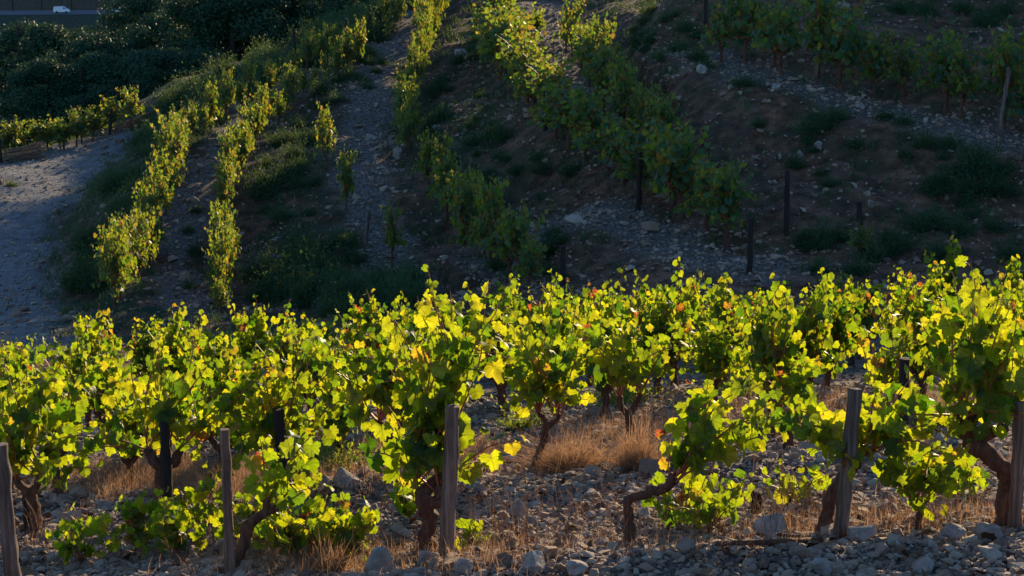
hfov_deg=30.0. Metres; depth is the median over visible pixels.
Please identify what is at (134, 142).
shrub
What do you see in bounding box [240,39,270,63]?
bush
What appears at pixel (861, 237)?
hillside vine
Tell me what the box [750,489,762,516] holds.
stake
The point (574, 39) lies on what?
hillside vine
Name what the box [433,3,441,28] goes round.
hillside vine
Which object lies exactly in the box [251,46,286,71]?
bush
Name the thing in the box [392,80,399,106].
hillside vine
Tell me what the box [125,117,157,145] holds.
shrub
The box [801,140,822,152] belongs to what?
weed tuft
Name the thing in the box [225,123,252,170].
hillside vine
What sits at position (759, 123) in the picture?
weed tuft
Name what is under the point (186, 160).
hillside vine
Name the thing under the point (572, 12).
hillside vine
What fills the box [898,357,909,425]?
stake
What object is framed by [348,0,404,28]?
bush
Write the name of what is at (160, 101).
bush
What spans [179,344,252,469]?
grapevine
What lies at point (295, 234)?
shrub
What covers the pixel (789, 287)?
grapevine
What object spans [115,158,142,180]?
shrub
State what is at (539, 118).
hillside vine
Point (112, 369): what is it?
grapevine
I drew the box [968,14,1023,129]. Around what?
hillside vine
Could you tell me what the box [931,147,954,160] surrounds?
weed tuft
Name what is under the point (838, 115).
shrub
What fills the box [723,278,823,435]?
grapevine
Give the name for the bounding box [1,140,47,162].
prunings bundle
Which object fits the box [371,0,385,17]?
hillside vine
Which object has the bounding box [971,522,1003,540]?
rock
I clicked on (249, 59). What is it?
bush
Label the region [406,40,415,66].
hillside vine
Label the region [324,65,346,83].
weed tuft
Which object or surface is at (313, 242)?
shrub
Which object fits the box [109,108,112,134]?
stake
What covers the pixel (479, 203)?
hillside vine
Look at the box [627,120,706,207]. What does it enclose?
hillside vine
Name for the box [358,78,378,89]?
weed tuft
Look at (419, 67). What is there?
hillside vine
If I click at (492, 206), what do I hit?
hillside vine
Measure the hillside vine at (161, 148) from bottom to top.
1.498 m
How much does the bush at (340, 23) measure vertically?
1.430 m
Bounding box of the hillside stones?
[0,0,1023,368]
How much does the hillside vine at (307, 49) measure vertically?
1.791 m
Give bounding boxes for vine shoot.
[45,502,134,564]
[93,487,168,559]
[148,498,236,552]
[159,463,222,528]
[212,491,296,542]
[237,498,330,556]
[283,483,354,540]
[309,491,379,564]
[384,465,433,524]
[454,518,483,551]
[641,464,717,527]
[668,490,742,533]
[717,468,757,510]
[761,458,831,503]
[939,445,996,496]
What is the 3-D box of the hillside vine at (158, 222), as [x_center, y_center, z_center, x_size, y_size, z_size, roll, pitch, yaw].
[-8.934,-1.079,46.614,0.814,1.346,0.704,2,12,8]
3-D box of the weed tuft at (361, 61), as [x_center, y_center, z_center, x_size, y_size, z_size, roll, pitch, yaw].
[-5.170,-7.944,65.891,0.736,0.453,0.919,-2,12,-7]
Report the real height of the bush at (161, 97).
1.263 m
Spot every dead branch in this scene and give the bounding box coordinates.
[479,548,528,552]
[710,533,800,540]
[714,537,822,545]
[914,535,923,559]
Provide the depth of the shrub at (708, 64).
48.82 m
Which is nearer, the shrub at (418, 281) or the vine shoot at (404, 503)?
the vine shoot at (404, 503)
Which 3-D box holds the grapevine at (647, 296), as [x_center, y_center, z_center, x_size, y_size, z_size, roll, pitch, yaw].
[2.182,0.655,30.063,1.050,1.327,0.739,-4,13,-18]
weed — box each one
[294,434,335,461]
[310,426,377,472]
[461,530,491,544]
[482,393,550,431]
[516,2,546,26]
[577,376,673,408]
[683,368,757,396]
[911,380,950,431]
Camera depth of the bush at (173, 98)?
73.50 m
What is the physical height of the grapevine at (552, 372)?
1.607 m
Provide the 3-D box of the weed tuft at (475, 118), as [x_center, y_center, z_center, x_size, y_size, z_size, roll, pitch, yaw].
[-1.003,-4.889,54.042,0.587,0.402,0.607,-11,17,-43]
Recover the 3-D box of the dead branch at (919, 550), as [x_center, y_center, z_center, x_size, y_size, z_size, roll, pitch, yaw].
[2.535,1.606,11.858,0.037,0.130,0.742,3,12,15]
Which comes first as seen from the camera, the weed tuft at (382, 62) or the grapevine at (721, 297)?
the grapevine at (721, 297)
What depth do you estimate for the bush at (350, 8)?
76.28 m
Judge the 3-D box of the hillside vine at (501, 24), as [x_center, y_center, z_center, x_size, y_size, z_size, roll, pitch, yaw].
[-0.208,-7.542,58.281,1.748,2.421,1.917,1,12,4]
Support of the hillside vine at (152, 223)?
on the ground at (732, 130)
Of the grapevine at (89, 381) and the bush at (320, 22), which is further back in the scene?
the bush at (320, 22)
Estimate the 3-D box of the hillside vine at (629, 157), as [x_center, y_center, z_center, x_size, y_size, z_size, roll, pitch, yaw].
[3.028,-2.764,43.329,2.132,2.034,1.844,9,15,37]
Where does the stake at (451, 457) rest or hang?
on the ground at (732, 130)
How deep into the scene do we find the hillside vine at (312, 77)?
62.41 m
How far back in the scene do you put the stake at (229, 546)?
12.26 m
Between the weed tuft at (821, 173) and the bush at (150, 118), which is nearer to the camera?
the weed tuft at (821, 173)
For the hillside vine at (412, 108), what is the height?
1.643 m
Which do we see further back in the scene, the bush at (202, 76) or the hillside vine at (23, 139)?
the bush at (202, 76)
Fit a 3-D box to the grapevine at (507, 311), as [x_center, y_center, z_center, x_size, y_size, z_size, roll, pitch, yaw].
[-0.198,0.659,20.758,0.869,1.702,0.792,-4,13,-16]
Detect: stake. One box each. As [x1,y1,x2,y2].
[0,139,2,162]
[0,442,21,575]
[22,495,30,531]
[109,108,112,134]
[159,421,172,500]
[220,428,235,573]
[273,408,292,492]
[292,29,295,63]
[345,19,347,39]
[362,209,370,250]
[369,6,371,42]
[438,404,459,556]
[543,84,546,131]
[560,245,565,285]
[635,151,641,210]
[703,0,707,28]
[746,217,753,273]
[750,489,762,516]
[784,170,789,235]
[813,31,821,80]
[832,388,862,538]
[856,201,865,252]
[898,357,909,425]
[996,67,1010,135]
[1007,400,1023,526]
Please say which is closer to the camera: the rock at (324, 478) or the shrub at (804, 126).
the rock at (324, 478)
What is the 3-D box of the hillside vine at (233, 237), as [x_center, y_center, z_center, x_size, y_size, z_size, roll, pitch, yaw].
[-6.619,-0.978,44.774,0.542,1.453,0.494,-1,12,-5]
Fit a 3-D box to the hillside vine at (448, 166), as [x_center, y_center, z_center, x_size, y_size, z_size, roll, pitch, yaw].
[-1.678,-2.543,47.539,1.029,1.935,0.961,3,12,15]
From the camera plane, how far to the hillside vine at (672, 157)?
41.29 m
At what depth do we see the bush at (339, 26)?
71.69 m
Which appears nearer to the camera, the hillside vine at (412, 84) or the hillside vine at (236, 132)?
the hillside vine at (236, 132)
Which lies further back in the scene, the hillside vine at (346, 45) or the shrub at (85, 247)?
the hillside vine at (346, 45)
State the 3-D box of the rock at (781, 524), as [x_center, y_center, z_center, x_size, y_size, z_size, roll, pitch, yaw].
[1.692,1.574,12.535,0.204,0.201,0.227,8,14,32]
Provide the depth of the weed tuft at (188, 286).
43.51 m
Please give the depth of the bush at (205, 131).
58.64 m
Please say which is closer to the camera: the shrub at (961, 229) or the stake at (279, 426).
the stake at (279, 426)
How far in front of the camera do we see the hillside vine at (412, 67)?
60.21 m
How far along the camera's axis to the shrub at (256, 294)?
42.32 m
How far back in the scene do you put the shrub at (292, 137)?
55.71 m
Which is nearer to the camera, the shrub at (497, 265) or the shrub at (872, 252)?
the shrub at (872, 252)
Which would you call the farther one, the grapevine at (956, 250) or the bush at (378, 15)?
the bush at (378, 15)
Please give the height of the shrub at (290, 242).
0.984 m
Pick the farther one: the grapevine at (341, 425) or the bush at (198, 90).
the bush at (198, 90)
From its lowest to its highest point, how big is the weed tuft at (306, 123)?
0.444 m
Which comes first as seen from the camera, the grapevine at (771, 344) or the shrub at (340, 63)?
the grapevine at (771, 344)
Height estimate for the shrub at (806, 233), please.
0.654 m
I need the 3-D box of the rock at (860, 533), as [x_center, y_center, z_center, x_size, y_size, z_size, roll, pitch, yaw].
[2.255,1.601,12.399,0.151,0.145,0.185,-6,14,-27]
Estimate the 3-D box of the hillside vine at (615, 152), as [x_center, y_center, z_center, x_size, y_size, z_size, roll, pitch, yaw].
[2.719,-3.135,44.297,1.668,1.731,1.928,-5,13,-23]
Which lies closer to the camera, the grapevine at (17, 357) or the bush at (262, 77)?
the grapevine at (17, 357)
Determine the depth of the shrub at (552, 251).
41.34 m
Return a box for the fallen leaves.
[0,423,1023,575]
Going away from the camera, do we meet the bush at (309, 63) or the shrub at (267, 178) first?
the shrub at (267, 178)
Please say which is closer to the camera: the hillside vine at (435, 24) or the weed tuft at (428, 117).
the weed tuft at (428, 117)
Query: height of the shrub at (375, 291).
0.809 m
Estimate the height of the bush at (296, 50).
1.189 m
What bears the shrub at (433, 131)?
on the ground at (732, 130)
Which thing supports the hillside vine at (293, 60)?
on the ground at (732, 130)
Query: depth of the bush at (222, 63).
75.73 m
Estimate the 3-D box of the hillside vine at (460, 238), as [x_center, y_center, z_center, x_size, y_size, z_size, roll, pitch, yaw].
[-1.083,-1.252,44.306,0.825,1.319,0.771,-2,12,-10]
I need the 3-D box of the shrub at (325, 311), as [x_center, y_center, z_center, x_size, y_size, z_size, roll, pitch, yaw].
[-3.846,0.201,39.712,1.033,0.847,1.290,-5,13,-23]
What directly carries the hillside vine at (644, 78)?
on the ground at (732, 130)
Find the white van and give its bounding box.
[53,6,69,12]
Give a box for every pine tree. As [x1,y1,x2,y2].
[77,0,174,56]
[91,46,196,113]
[111,10,197,82]
[116,0,255,72]
[147,0,300,89]
[182,0,310,56]
[247,0,358,42]
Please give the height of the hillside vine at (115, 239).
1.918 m
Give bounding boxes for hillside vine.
[0,114,28,147]
[0,121,19,154]
[10,127,27,146]
[20,114,62,151]
[31,119,63,149]
[49,121,67,149]
[54,116,78,149]
[65,105,90,146]
[68,113,90,143]
[82,104,105,140]
[90,220,140,311]
[92,111,113,135]
[93,219,131,300]
[95,94,127,131]
[96,212,136,284]
[102,219,137,293]
[106,211,142,259]
[106,241,135,302]
[115,84,145,126]
[117,202,147,278]
[126,200,163,275]
[129,213,157,276]
[130,226,149,278]
[131,173,164,220]
[137,185,161,214]
[141,159,175,227]
[143,201,167,256]
[145,142,180,215]
[146,117,185,161]
[148,221,161,265]
[149,157,180,205]
[150,103,191,144]
[152,134,185,161]
[153,120,186,167]
[157,106,190,155]
[161,114,189,187]
[165,145,184,185]
[178,134,188,172]
[184,97,199,136]
[193,101,215,135]
[198,76,226,130]
[202,231,234,283]
[204,210,235,255]
[206,201,241,249]
[207,225,236,287]
[208,192,233,233]
[208,218,238,283]
[208,254,233,309]
[209,98,224,127]
[209,147,238,202]
[209,171,231,208]
[209,202,239,243]
[210,275,229,314]
[213,69,234,113]
[215,66,238,121]
[215,130,238,178]
[215,155,236,203]
[216,128,241,182]
[220,220,240,259]
[222,120,243,149]
[224,212,242,260]
[224,231,242,292]
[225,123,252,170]
[228,115,251,164]
[233,78,249,110]
[235,143,247,176]
[236,57,260,101]
[237,100,256,138]
[237,115,255,162]
[241,100,266,147]
[249,81,271,131]
[249,95,267,137]
[250,82,274,117]
[253,105,266,141]
[259,57,281,91]
[265,95,274,126]
[267,58,280,86]
[268,85,277,121]
[271,89,287,124]
[277,89,292,117]
[279,82,290,115]
[280,46,298,71]
[280,70,295,110]
[282,59,303,102]
[292,68,308,94]
[297,25,318,72]
[309,65,320,83]
[312,98,337,170]
[313,27,333,62]
[319,49,332,81]
[322,22,338,63]
[329,23,342,46]
[329,36,345,75]
[335,26,353,67]
[335,144,357,210]
[340,21,357,39]
[340,34,356,68]
[346,15,369,65]
[354,12,367,29]
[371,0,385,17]
[376,0,393,18]
[380,197,407,268]
[390,99,399,130]
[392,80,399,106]
[393,0,407,21]
[393,77,410,122]
[393,107,417,156]
[394,64,413,102]
[395,59,415,82]
[395,102,404,127]
[399,76,421,144]
[402,96,420,149]
[403,70,423,114]
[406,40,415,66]
[408,42,425,72]
[409,0,434,27]
[410,50,427,86]
[410,129,439,188]
[411,26,430,66]
[413,7,430,39]
[414,12,432,51]
[415,0,432,17]
[415,76,421,103]
[418,25,428,53]
[419,32,430,63]
[422,21,432,49]
[423,7,437,52]
[425,0,434,22]
[426,146,457,219]
[427,132,461,186]
[431,7,439,31]
[432,155,482,231]
[433,0,445,23]
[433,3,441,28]
[434,0,442,28]
[440,0,449,17]
[444,166,482,245]
[447,212,478,246]
[450,167,478,227]
[463,0,528,40]
[465,182,499,258]
[466,0,528,27]
[468,174,508,265]
[471,5,519,22]
[472,4,543,46]
[472,8,525,80]
[476,1,534,76]
[480,203,535,276]
[490,31,520,82]
[495,19,549,94]
[498,35,562,104]
[499,198,555,275]
[501,42,550,69]
[503,39,547,82]
[509,54,551,115]
[512,232,548,288]
[520,74,572,129]
[524,83,580,142]
[525,50,578,121]
[534,81,606,150]
[551,5,571,51]
[557,0,585,55]
[557,78,618,163]
[568,17,596,69]
[568,22,584,53]
[570,108,639,171]
[572,10,622,56]
[572,15,601,41]
[574,21,609,86]
[575,22,594,63]
[581,39,616,105]
[581,41,613,78]
[588,66,614,112]
[592,116,659,186]
[600,44,639,112]
[601,121,683,204]
[604,60,637,118]
[614,72,647,128]
[616,87,642,133]
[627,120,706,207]
[630,76,664,124]
[634,92,665,141]
[639,112,715,220]
[646,83,682,139]
[673,158,738,232]
[692,148,760,247]
[699,0,741,61]
[715,0,766,63]
[747,0,796,66]
[750,0,816,74]
[777,0,839,78]
[808,0,881,89]
[838,23,898,98]
[847,221,875,260]
[876,31,923,103]
[909,21,978,113]
[936,40,997,116]
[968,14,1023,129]
[1004,80,1023,119]
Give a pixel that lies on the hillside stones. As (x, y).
(578, 220)
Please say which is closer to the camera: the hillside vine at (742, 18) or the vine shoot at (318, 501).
the vine shoot at (318, 501)
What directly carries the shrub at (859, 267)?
on the ground at (732, 130)
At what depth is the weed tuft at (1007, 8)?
51.32 m
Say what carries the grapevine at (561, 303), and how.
on the ground at (732, 130)
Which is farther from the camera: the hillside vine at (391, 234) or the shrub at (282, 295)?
the hillside vine at (391, 234)
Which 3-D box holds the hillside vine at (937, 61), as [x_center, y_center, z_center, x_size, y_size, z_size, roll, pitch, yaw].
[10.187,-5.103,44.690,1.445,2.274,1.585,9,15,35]
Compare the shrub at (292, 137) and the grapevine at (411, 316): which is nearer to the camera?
the grapevine at (411, 316)
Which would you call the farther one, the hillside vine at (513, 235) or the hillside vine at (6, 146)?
the hillside vine at (6, 146)
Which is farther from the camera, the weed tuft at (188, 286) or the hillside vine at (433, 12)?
the hillside vine at (433, 12)
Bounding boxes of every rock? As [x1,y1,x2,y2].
[94,499,110,510]
[317,473,332,492]
[333,467,363,489]
[364,546,394,573]
[393,147,401,159]
[417,550,439,566]
[453,558,473,575]
[454,48,467,57]
[508,498,528,518]
[520,551,545,574]
[565,560,587,575]
[657,434,681,449]
[696,64,706,73]
[752,513,788,538]
[771,83,780,91]
[811,558,831,574]
[814,141,821,150]
[847,525,876,541]
[855,103,864,109]
[868,200,873,207]
[913,556,932,574]
[935,522,966,538]
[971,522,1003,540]
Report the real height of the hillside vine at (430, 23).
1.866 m
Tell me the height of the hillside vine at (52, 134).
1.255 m
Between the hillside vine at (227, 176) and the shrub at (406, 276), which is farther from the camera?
the hillside vine at (227, 176)
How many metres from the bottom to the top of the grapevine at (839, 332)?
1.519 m
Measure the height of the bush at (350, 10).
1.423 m
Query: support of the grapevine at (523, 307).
on the ground at (732, 130)
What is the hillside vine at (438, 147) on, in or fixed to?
on the ground at (732, 130)
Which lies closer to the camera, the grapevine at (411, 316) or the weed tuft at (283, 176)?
the grapevine at (411, 316)
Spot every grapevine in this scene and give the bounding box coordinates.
[0,333,127,493]
[0,341,28,370]
[0,343,45,425]
[0,349,103,534]
[3,344,38,377]
[11,334,39,367]
[36,329,282,500]
[42,313,130,426]
[53,328,83,363]
[64,305,142,415]
[64,338,131,437]
[95,390,159,479]
[118,315,161,391]
[132,302,207,388]
[155,320,191,349]
[170,323,228,389]
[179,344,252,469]
[183,328,256,402]
[186,338,373,492]
[202,326,237,357]
[209,428,320,573]
[227,294,290,381]
[231,311,254,359]
[250,312,326,384]
[271,314,340,422]
[282,312,335,341]
[282,326,495,484]
[303,350,377,460]
[313,319,337,379]
[328,288,399,381]
[338,324,363,378]
[352,264,529,551]
[362,296,439,385]
[395,289,433,342]
[421,294,474,364]
[457,273,534,416]
[458,296,596,470]
[479,281,511,313]
[489,274,555,347]
[508,280,583,376]
[540,268,594,336]
[561,265,642,419]
[563,279,612,386]
[568,303,690,449]
[619,286,649,325]
[622,285,697,393]
[622,372,788,541]
[634,256,701,385]
[638,287,652,311]
[674,300,749,400]
[689,272,755,385]
[691,276,757,330]
[693,283,747,333]
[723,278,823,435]
[739,351,824,448]
[742,285,802,328]
[743,291,772,379]
[757,281,798,311]
[758,364,947,530]
[764,267,845,384]
[809,271,866,386]
[831,275,885,366]
[833,269,889,325]
[833,287,860,357]
[848,306,918,404]
[858,255,1023,525]
[868,423,971,529]
[870,270,923,382]
[871,272,957,394]
[872,265,941,335]
[878,260,980,326]
[897,285,1012,399]
[923,235,970,299]
[958,266,1023,369]
[977,280,1023,370]
[980,281,1023,369]
[989,254,1023,302]
[1000,257,1023,298]
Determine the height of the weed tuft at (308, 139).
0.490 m
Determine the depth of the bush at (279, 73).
68.67 m
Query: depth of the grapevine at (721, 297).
22.75 m
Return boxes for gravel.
[0,329,1023,575]
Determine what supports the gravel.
on the ground at (732, 130)
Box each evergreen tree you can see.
[0,16,55,123]
[0,21,94,123]
[0,55,76,146]
[18,64,126,145]
[24,29,133,122]
[52,50,143,138]
[103,20,200,45]
[125,44,233,96]
[296,0,361,24]
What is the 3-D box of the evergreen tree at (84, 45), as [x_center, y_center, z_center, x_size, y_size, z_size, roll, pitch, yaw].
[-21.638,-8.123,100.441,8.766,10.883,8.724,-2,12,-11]
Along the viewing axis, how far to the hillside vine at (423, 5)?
67.99 m
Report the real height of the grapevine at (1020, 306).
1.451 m
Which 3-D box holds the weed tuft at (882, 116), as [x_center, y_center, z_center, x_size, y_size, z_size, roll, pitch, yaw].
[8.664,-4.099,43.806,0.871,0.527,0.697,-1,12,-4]
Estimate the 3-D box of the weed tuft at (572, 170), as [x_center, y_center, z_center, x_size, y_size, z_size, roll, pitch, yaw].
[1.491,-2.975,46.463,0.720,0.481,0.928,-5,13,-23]
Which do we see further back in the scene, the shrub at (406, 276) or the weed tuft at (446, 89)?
the weed tuft at (446, 89)
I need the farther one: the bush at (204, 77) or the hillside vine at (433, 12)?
the bush at (204, 77)
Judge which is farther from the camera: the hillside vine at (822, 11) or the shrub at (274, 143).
the shrub at (274, 143)
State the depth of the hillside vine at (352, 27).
69.90 m
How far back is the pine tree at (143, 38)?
102.61 m
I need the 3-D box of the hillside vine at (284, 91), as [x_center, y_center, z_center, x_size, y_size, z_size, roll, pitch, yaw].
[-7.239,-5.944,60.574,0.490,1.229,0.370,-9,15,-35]
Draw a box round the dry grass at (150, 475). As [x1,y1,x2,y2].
[12,375,1023,575]
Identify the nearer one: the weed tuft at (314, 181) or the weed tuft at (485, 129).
the weed tuft at (314, 181)
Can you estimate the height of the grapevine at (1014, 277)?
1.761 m
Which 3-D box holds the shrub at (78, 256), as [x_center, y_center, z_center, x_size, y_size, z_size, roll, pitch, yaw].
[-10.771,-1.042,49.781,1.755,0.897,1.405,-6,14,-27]
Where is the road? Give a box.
[0,10,164,14]
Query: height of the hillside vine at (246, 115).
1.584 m
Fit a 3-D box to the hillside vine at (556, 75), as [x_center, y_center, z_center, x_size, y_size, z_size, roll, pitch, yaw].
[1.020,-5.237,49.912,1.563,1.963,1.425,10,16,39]
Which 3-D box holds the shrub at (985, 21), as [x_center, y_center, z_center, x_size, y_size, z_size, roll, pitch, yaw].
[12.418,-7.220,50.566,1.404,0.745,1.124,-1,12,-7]
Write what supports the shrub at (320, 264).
on the ground at (732, 130)
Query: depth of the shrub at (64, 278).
47.52 m
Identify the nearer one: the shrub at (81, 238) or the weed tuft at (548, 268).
the weed tuft at (548, 268)
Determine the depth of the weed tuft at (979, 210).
40.05 m
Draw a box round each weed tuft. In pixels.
[2,175,20,186]
[176,270,201,289]
[180,219,197,234]
[185,236,209,255]
[189,201,204,213]
[254,151,278,166]
[268,166,300,182]
[286,111,309,127]
[287,147,314,169]
[288,158,310,176]
[293,196,321,217]
[294,130,316,145]
[296,114,313,128]
[298,167,329,185]
[301,129,316,141]
[304,97,325,107]
[313,91,338,109]
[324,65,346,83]
[354,55,368,62]
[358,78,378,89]
[365,60,383,73]
[371,30,387,42]
[371,50,393,65]
[416,126,433,140]
[419,108,438,122]
[428,66,453,81]
[439,80,455,91]
[447,146,466,165]
[449,49,468,63]
[459,31,478,43]
[462,43,475,51]
[464,82,489,98]
[464,110,482,121]
[469,145,485,156]
[476,110,500,128]
[479,161,500,178]
[481,122,496,134]
[481,167,502,182]
[488,147,502,159]
[497,146,515,162]
[513,139,550,162]
[532,216,565,238]
[535,254,559,275]
[539,221,579,245]
[546,263,577,281]
[548,150,585,174]
[560,155,581,175]
[627,22,640,32]
[631,25,648,36]
[634,10,653,24]
[647,43,669,60]
[656,9,673,21]
[668,4,686,16]
[675,15,694,31]
[677,20,707,37]
[746,113,770,127]
[779,143,808,169]
[783,216,825,245]
[795,129,822,144]
[797,250,837,274]
[799,100,825,119]
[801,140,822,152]
[807,166,832,176]
[811,105,839,130]
[816,110,842,128]
[816,173,848,187]
[821,211,855,243]
[842,128,870,149]
[868,98,900,119]
[872,217,905,242]
[877,231,912,257]
[879,222,923,250]
[886,106,923,125]
[890,3,915,13]
[892,143,917,157]
[904,122,941,148]
[905,0,919,7]
[907,228,954,262]
[918,170,948,193]
[923,159,964,186]
[931,123,967,148]
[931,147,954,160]
[947,161,965,175]
[952,193,993,219]
[965,10,994,23]
[974,204,984,213]
[980,207,1014,232]
[992,0,1021,13]
[996,155,1021,172]
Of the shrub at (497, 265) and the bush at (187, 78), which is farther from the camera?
the bush at (187, 78)
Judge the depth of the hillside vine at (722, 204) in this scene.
39.21 m
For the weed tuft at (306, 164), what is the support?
on the ground at (732, 130)
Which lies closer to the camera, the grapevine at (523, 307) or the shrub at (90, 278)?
the grapevine at (523, 307)
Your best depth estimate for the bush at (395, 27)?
71.58 m
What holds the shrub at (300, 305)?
on the ground at (732, 130)
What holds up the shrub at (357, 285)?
on the ground at (732, 130)
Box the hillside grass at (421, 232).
[3,0,1023,359]
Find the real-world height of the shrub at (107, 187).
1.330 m
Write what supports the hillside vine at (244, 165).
on the ground at (732, 130)
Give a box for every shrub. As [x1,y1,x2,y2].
[41,245,95,292]
[46,210,101,250]
[60,228,101,255]
[62,201,109,245]
[65,237,99,264]
[65,243,107,290]
[65,255,109,294]
[68,237,98,274]
[69,218,95,254]
[69,271,83,291]
[78,154,134,197]
[81,254,111,288]
[87,161,127,190]
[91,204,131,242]
[92,186,130,212]
[92,191,132,226]
[111,151,151,192]
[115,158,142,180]
[117,179,140,200]
[120,188,143,206]
[120,199,141,215]
[122,131,141,150]
[123,118,148,144]
[123,131,153,158]
[124,158,145,173]
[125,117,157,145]
[137,136,156,157]
[139,141,157,165]
[186,132,201,147]
[227,267,285,305]
[232,239,296,282]
[235,256,292,299]
[237,234,296,287]
[240,154,294,189]
[243,165,286,199]
[249,263,290,286]
[253,246,310,284]
[254,193,301,222]
[254,263,298,303]
[260,121,292,148]
[262,241,299,266]
[264,153,298,172]
[264,218,317,257]
[267,156,307,182]
[271,245,347,290]
[272,236,327,273]
[275,130,323,159]
[275,214,344,261]
[275,250,340,303]
[276,123,303,143]
[277,216,313,245]
[281,171,311,188]
[281,222,344,275]
[281,274,322,308]
[287,239,322,263]
[292,121,316,140]
[294,251,319,276]
[302,67,340,93]
[302,281,348,317]
[303,237,345,270]
[308,275,356,308]
[316,223,359,248]
[321,218,369,251]
[323,83,350,102]
[325,264,379,298]
[327,278,383,319]
[328,48,359,68]
[330,57,359,78]
[332,234,377,265]
[334,270,371,299]
[340,65,371,81]
[342,252,395,289]
[349,268,403,305]
[350,43,372,60]
[361,54,381,65]
[362,42,386,56]
[363,267,422,306]
[372,250,437,294]
[376,259,445,312]
[388,245,438,283]
[393,262,441,292]
[418,108,443,128]
[420,79,440,93]
[420,130,462,158]
[421,120,446,136]
[423,125,455,143]
[428,96,459,120]
[451,108,481,131]
[452,126,486,146]
[461,45,485,59]
[478,247,516,271]
[484,111,518,140]
[485,118,519,143]
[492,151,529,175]
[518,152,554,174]
[538,228,561,257]
[617,17,648,47]
[626,32,652,53]
[630,0,659,14]
[633,20,658,43]
[666,10,705,31]
[666,30,692,51]
[677,35,718,61]
[686,50,727,71]
[722,67,763,87]
[774,211,844,243]
[785,105,831,135]
[787,211,848,250]
[814,90,859,121]
[833,244,880,277]
[842,228,896,263]
[876,0,918,12]
[881,194,953,234]
[909,192,969,232]
[910,0,943,16]
[911,159,957,197]
[921,228,975,263]
[936,129,1000,178]
[937,204,980,237]
[938,155,995,197]
[941,0,983,12]
[942,182,992,208]
[957,132,999,160]
[960,1,1007,27]
[962,138,1001,170]
[966,162,1018,197]
[967,0,1009,20]
[969,152,1021,177]
[976,164,1018,191]
[988,228,1023,261]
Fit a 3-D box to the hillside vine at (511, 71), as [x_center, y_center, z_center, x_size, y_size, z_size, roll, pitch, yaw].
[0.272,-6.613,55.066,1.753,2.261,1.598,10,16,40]
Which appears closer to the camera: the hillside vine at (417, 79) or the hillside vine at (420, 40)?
the hillside vine at (417, 79)
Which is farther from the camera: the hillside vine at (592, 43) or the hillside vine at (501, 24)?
the hillside vine at (501, 24)
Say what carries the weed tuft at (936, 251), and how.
on the ground at (732, 130)
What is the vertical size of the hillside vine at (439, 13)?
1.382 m
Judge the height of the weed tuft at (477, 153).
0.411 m
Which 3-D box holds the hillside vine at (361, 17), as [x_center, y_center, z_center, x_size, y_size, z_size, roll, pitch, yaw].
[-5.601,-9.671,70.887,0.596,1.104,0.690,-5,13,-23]
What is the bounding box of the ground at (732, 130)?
[0,0,1023,575]
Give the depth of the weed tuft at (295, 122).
58.45 m
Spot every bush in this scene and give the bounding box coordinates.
[131,110,168,133]
[136,119,165,141]
[138,109,165,125]
[141,126,195,153]
[145,77,180,109]
[147,97,170,122]
[153,76,199,108]
[154,87,198,116]
[160,69,201,104]
[160,88,189,108]
[166,62,204,90]
[167,72,194,92]
[171,89,200,112]
[172,90,201,116]
[177,73,214,111]
[182,78,214,98]
[183,82,212,101]
[186,100,235,116]
[189,52,237,79]
[190,120,222,135]
[192,66,219,90]
[193,67,217,87]
[195,65,239,94]
[198,42,245,78]
[199,113,228,125]
[204,51,237,73]
[233,61,283,101]
[236,49,270,69]
[236,49,275,83]
[239,47,281,84]
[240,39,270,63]
[244,34,279,55]
[249,41,281,65]
[250,36,291,56]
[251,39,285,55]
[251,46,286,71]
[254,37,287,61]
[257,55,286,78]
[260,41,288,64]
[278,37,317,60]
[280,10,321,41]
[280,18,312,52]
[280,35,321,69]
[295,9,329,41]
[297,519,363,575]
[301,4,339,30]
[307,9,343,32]
[308,20,331,40]
[313,3,348,27]
[318,13,350,42]
[321,16,352,37]
[329,0,367,26]
[331,1,371,22]
[333,0,368,18]
[340,6,360,27]
[342,3,392,28]
[348,0,397,27]
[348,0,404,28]
[351,3,398,34]
[354,4,404,42]
[358,0,401,30]
[361,0,402,19]
[376,0,407,19]
[460,432,509,460]
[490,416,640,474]
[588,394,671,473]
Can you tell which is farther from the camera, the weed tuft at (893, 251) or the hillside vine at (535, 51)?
the hillside vine at (535, 51)
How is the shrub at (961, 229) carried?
on the ground at (732, 130)
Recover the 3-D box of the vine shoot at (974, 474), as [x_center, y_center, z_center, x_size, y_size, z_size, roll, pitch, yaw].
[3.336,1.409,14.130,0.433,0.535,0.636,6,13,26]
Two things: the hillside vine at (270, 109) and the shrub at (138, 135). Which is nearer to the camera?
the hillside vine at (270, 109)
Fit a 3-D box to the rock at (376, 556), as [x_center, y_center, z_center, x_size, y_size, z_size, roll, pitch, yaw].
[-0.850,1.753,12.179,0.178,0.222,0.188,6,14,27]
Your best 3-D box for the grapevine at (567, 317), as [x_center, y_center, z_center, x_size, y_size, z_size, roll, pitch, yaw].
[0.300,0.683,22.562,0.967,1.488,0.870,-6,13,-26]
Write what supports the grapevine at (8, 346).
on the ground at (732, 130)
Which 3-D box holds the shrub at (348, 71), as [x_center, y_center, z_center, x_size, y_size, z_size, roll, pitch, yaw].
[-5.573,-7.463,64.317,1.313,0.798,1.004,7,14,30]
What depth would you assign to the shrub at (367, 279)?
40.76 m
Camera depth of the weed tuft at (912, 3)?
52.29 m
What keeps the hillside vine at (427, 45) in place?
on the ground at (732, 130)
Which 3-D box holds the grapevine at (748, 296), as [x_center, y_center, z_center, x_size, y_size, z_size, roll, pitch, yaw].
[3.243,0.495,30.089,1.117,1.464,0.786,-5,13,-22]
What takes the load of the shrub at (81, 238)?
on the ground at (732, 130)
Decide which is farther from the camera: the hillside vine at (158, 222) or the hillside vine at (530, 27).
the hillside vine at (530, 27)

